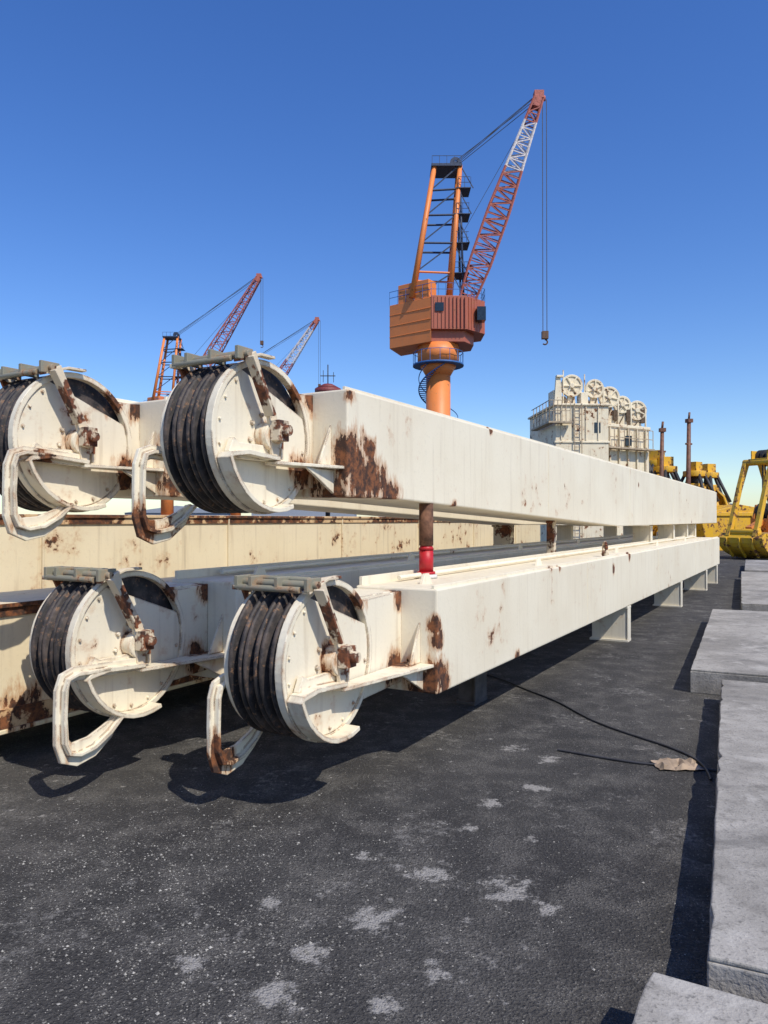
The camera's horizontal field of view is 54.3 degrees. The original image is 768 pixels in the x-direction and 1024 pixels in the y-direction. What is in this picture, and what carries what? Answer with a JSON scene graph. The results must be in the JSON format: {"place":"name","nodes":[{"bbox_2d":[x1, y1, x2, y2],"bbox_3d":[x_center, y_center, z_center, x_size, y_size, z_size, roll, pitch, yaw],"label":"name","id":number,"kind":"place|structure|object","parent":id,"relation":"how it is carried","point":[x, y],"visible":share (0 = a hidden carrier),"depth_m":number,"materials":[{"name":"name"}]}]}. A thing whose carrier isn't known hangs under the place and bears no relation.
{"place":"outdoors","nodes":[
{"label":"outdoors","id":0,"kind":"place"},
{"bbox_2d":[315,365,340,515],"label":"ship mast","id":1,"kind":"object","parent":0,"point":[327,386],"visible":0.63,"depth_m":79.28,"materials":[{"name":"metal"}]},
{"bbox_2d":[0,531,767,1023],"bbox_3d":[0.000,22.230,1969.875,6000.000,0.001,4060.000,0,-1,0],"label":"ground","id":2,"kind":"structure","parent":0,"point":[532,853],"depth_m":3.59,"materials":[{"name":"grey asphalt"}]},
{"bbox_2d":[0,577,214,734],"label":"box girder","id":3,"kind":"object","parent":2,"relation":"on","point":[26,700],"depth_m":5.06,"materials":[{"name":"beige metal"}]},
{"bbox_2d":[144,273,263,514],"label":"harbour crane","id":4,"kind":"object","parent":2,"relation":"on","point":[167,507],"visible":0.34,"depth_m":149.13,"materials":[{"name":"orange paint"}]},
{"bbox_2d":[0,514,539,591],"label":"box girder","id":5,"kind":"object","parent":2,"relation":"on","point":[114,541],"visible":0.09,"depth_m":8.51,"materials":[{"name":"beige metal"}]},
{"bbox_2d":[230,317,320,515],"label":"harbour crane","id":6,"kind":"object","parent":2,"relation":"on","point":[316,320],"visible":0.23,"depth_m":148.43,"materials":[{"name":"orange paint"}]},
{"bbox_2d":[389,90,548,417],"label":"harbour crane","id":7,"kind":"object","parent":2,"relation":"on","point":[438,333],"visible":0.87,"depth_m":60.63,"materials":[{"name":"orange paint"}]},
{"bbox_2d":[435,302,485,322],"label":"cab windows","id":8,"kind":"structure","parent":7,"relation":"in","point":[439,306],"depth_m":59.96,"materials":[{"name":"black glass"}]},
{"bbox_2d":[455,671,487,705],"bbox_3d":[0.773,1.436,6.603,0.180,0.467,0.300,0,-1,30],"label":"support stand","id":9,"kind":"object","parent":2,"relation":"on","point":[473,691],"visible":0.49,"depth_m":6.51,"materials":[{"name":"white metal"}]},
{"bbox_2d":[206,535,718,774],"bbox_3d":[3.815,0.986,11.645,0.769,1.103,17.935,0,-1,30],"label":"crane boom","id":10,"kind":"object","parent":9,"relation":"on","point":[317,659],"visible":1,"depth_m":4.86,"materials":[{"name":"beige paint"}]},
{"bbox_2d":[417,503,436,578],"bbox_3d":[0.325,0.221,5.777,0.168,0.575,0.168,0,-1,0],"label":"steel post","id":11,"kind":"object","parent":10,"relation":"on","point":[426,548],"visible":0.86,"depth_m":5.73,"materials":[{"name":"metal"}]},
{"bbox_2d":[546,521,555,552],"bbox_3d":[2.056,0.326,9.219,0.100,0.438,0.120,0,-1,30],"label":"rusty steel spacer block","id":12,"kind":"object","parent":10,"relation":"on","point":[551,536],"visible":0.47,"depth_m":9.18,"materials":[{"name":"metal"}]},
{"bbox_2d":[631,526,652,543],"bbox_3d":[4.860,0.427,14.110,0.350,0.338,0.200,0,-1,30],"label":"spacer block","id":13,"kind":"object","parent":10,"relation":"on","point":[642,533],"depth_m":14.05,"materials":[{"name":"beige paint"}]},
{"bbox_2d":[132,345,716,543],"bbox_3d":[4.280,-0.272,13.319,0.769,1.103,21.565,0,-1,30],"label":"crane boom","id":14,"kind":"object","parent":13,"relation":"on","point":[249,433],"visible":1,"depth_m":4.83,"materials":[{"name":"beige paint"}]},
{"bbox_2d":[657,525,674,540],"bbox_3d":[6.155,0.450,16.364,0.350,0.338,0.200,0,-1,30],"label":"spacer block","id":15,"kind":"object","parent":10,"relation":"on","point":[666,531],"depth_m":16.30,"materials":[{"name":"beige paint"}]},
{"bbox_2d":[672,524,687,538],"bbox_3d":[7.151,0.469,18.098,0.350,0.338,0.200,0,-1,30],"label":"spacer block","id":16,"kind":"object","parent":10,"relation":"on","point":[681,530],"depth_m":18.02,"materials":[{"name":"beige paint"}]},
{"bbox_2d":[688,524,695,535],"bbox_3d":[7.848,0.481,19.312,0.350,0.338,0.200,0,-1,30],"label":"spacer block","id":17,"kind":"object","parent":10,"relation":"on","point":[691,529],"depth_m":19.20,"materials":[{"name":"beige paint"}]},
{"bbox_2d":[528,403,649,541],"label":"walls","id":18,"kind":"structure","parent":2,"relation":"on","point":[596,445],"depth_m":36.16,"materials":[{"name":"white metal"}]},
{"bbox_2d":[548,370,646,426],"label":"roof sheaves and fittings","id":19,"kind":"object","parent":18,"relation":"on","point":[594,389],"visible":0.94,"depth_m":36.89,"materials":[{"name":"beige paint"}]},
{"bbox_2d":[562,397,644,425],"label":"winch parts","id":20,"kind":"object","parent":18,"relation":"on","point":[627,414],"visible":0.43,"depth_m":38.02,"materials":[{"name":"white metal"}]},
{"bbox_2d":[594,422,631,445],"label":"windows","id":21,"kind":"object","parent":18,"relation":"attached to","point":[596,431],"visible":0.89,"depth_m":36.14,"materials":[{"name":"black glass"}]},
{"bbox_2d":[531,400,654,537],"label":"railings and ladder","id":22,"kind":"object","parent":2,"relation":"on","point":[543,425],"visible":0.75,"depth_m":36.50,"materials":[{"name":"white metal"}]},
{"bbox_2d":[487,674,716,780],"bbox_3d":[1.254,1.655,6.160,0.786,0.016,3.485,0,-1,-20],"label":"rubber hose","id":23,"kind":"object","parent":2,"relation":"on","point":[704,767],"visible":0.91,"depth_m":5.20,"materials":[{"name":"black rubber"}]},
{"bbox_2d":[590,605,630,641],"bbox_3d":[3.015,1.471,9.985,0.500,0.467,0.200,0,-1,30],"label":"support stand","id":24,"kind":"object","parent":2,"relation":"on","point":[615,626],"visible":0.76,"depth_m":9.89,"materials":[{"name":"beige paint"}]},
{"bbox_2d":[649,463,657,535],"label":"orange peel grab","id":25,"kind":"object","parent":2,"relation":"on","point":[655,528],"depth_m":41.16,"materials":[{"name":"yellow paint"}]},
{"bbox_2d":[658,421,665,476],"bbox_3d":[14.825,-1.408,40.017,0.450,6.859,0.300,0,-1,0],"label":"rusty post","id":26,"kind":"object","parent":2,"relation":"on","point":[662,430],"visible":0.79,"depth_m":39.95,"materials":[{"name":"brown metal"}]},
{"bbox_2d":[649,450,675,535],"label":"orange peel grab","id":27,"kind":"object","parent":2,"relation":"on","point":[654,455],"visible":0.03,"depth_m":44.73,"materials":[{"name":"yellow paint"}]},
{"bbox_2d":[649,457,681,535],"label":"orange peel grab","id":28,"kind":"object","parent":2,"relation":"on","point":[669,467],"visible":0.19,"depth_m":40.70,"materials":[{"name":"yellow paint"}]},
{"bbox_2d":[653,581,682,606],"bbox_3d":[5.256,1.512,13.886,0.500,0.467,0.200,0,-1,30],"label":"support stand","id":29,"kind":"object","parent":2,"relation":"on","point":[671,596],"visible":0.79,"depth_m":13.80,"materials":[{"name":"beige paint"}]},
{"bbox_2d":[651,757,703,769],"bbox_3d":[1.900,1.623,4.854,0.299,0.039,0.202,0,-1,0],"label":"crumpled tarp scrap","id":30,"kind":"object","parent":2,"relation":"on","point":[667,763],"visible":1,"depth_m":4.82,"materials":[{"name":"beige fabric"}]},
{"bbox_2d":[685,412,692,484],"bbox_3d":[16.272,-1.658,40.042,0.450,7.359,0.300,0,-1,-17],"label":"rusty post","id":31,"kind":"object","parent":2,"relation":"on","point":[688,421],"visible":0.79,"depth_m":39.98,"materials":[{"name":"brown metal"}]},
{"bbox_2d":[683,570,707,590],"bbox_3d":[7.098,1.546,17.094,0.500,0.467,0.200,0,-1,30],"label":"support stand","id":32,"kind":"object","parent":2,"relation":"on","point":[698,581],"visible":0.75,"depth_m":17.00,"materials":[{"name":"beige paint"}]},
{"bbox_2d":[632,972,767,1023],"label":"concrete slab","id":33,"kind":"structure","parent":2,"relation":"on","point":[664,999],"depth_m":2.17,"materials":[{"name":"grey concrete"}]},
{"bbox_2d":[681,462,719,501],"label":"orange peel grab","id":34,"kind":"object","parent":2,"relation":"on","point":[698,473],"visible":0.2,"depth_m":41.16,"materials":[{"name":"yellow paint"}]},
{"bbox_2d":[707,565,717,583],"bbox_3d":[8.144,1.565,18.915,0.500,0.467,0.200,0,-1,30],"label":"support stand","id":35,"kind":"object","parent":2,"relation":"on","point":[712,575],"visible":0.52,"depth_m":18.79,"materials":[{"name":"beige paint"}]},
{"bbox_2d":[698,464,731,504],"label":"orange peel grab","id":36,"kind":"object","parent":2,"relation":"on","point":[711,473],"visible":0.23,"depth_m":42.58,"materials":[{"name":"yellow paint"}]},
{"bbox_2d":[690,609,767,694],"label":"concrete slab","id":37,"kind":"structure","parent":2,"relation":"on","point":[733,645],"depth_m":7.85,"materials":[{"name":"grey concrete"}]},
{"bbox_2d":[696,505,762,550],"bbox_3d":[18.607,0.820,40.099,5.000,2.400,2.080,0,-1,-10],"label":"yellow hopper","id":38,"kind":"object","parent":2,"relation":"on","point":[744,516],"visible":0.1,"depth_m":38.99,"materials":[{"name":"paint"}]},
{"bbox_2d":[707,680,767,1003],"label":"concrete slab","id":39,"kind":"structure","parent":2,"relation":"on","point":[737,960],"depth_m":3.19,"materials":[{"name":"grey concrete"}]},
{"bbox_2d":[718,449,767,558],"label":"clamshell grab","id":40,"kind":"object","parent":2,"relation":"on","point":[750,540],"visible":0.98,"depth_m":30.56,"materials":[{"name":"yellow paint"}]},
{"bbox_2d":[741,571,767,611],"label":"concrete slab","id":41,"kind":"structure","parent":2,"relation":"on","point":[754,591],"depth_m":14.43,"materials":[{"name":"grey concrete"}]},
{"bbox_2d":[744,560,767,571],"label":"concrete slab","id":42,"kind":"structure","parent":2,"relation":"on","point":[756,565],"depth_m":22.16,"materials":[{"name":"grey concrete"}]},
{"bbox_3d":[-0.221,1.432,7.155,0.450,0.487,0.300,0,-1,30],"label":"timber support","id":43,"kind":"object","parent":2,"relation":"on","visible":0},
{"bbox_2d":[29,534,657,765],"bbox_3d":[2.537,0.970,12.048,0.744,1.103,18.075,0,-1,30],"label":"crane boom","id":44,"kind":"object","parent":43,"relation":"on","point":[117,646],"visible":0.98,"depth_m":4.68,"materials":[{"name":"beige paint"}]},
{"bbox_2d":[492,525,513,544],"bbox_3d":[1.845,0.376,11.615,0.300,0.348,0.200,0,-1,30],"label":"spacer block","id":45,"kind":"object","parent":44,"relation":"on","point":[503,534],"depth_m":11.55,"materials":[{"name":"metal"}]},
{"bbox_2d":[0,360,546,540],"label":"crane boom","id":46,"kind":"object","parent":45,"relation":"on","point":[71,442],"visible":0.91,"depth_m":4.79,"materials":[{"name":"beige paint"}]},
{"bbox_2d":[556,525,573,539],"bbox_3d":[3.489,0.416,14.476,0.300,0.328,0.200,0,-1,30],"label":"spacer block","id":47,"kind":"object","parent":44,"relation":"on","point":[564,532],"depth_m":14.41,"materials":[{"name":"beige paint"}]},
{"bbox_2d":[603,526,616,536],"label":"spacer block","id":48,"kind":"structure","parent":44,"relation":"on","point":[609,530],"depth_m":17.62,"materials":[{"name":"beige paint"}]},
{"bbox_2d":[623,526,632,534],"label":"spacer block","id":49,"kind":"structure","parent":44,"relation":"on","point":[627,530],"depth_m":19.45,"materials":[{"name":"beige paint"}]},
{"bbox_2d":[0,0,767,516],"label":"sky","id":50,"kind":"structure","parent":0,"point":[158,157],"materials":[{"name":"blue"}]},
{"bbox_2d":[125,503,731,516],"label":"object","id":51,"kind":"structure","parent":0,"point":[196,511],"depth_m":260.00,"materials":[{"name":"beige metal"}]},
{"bbox_2d":[601,541,608,555],"bbox_3d":[2.697,0.449,9.141,0.043,0.190,0.180,0,-1,0],"label":"rusty shackle","id":52,"kind":"object","parent":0,"point":[604,549],"visible":0.96,"depth_m":9.10,"materials":[{"name":"metal"}]}
]}

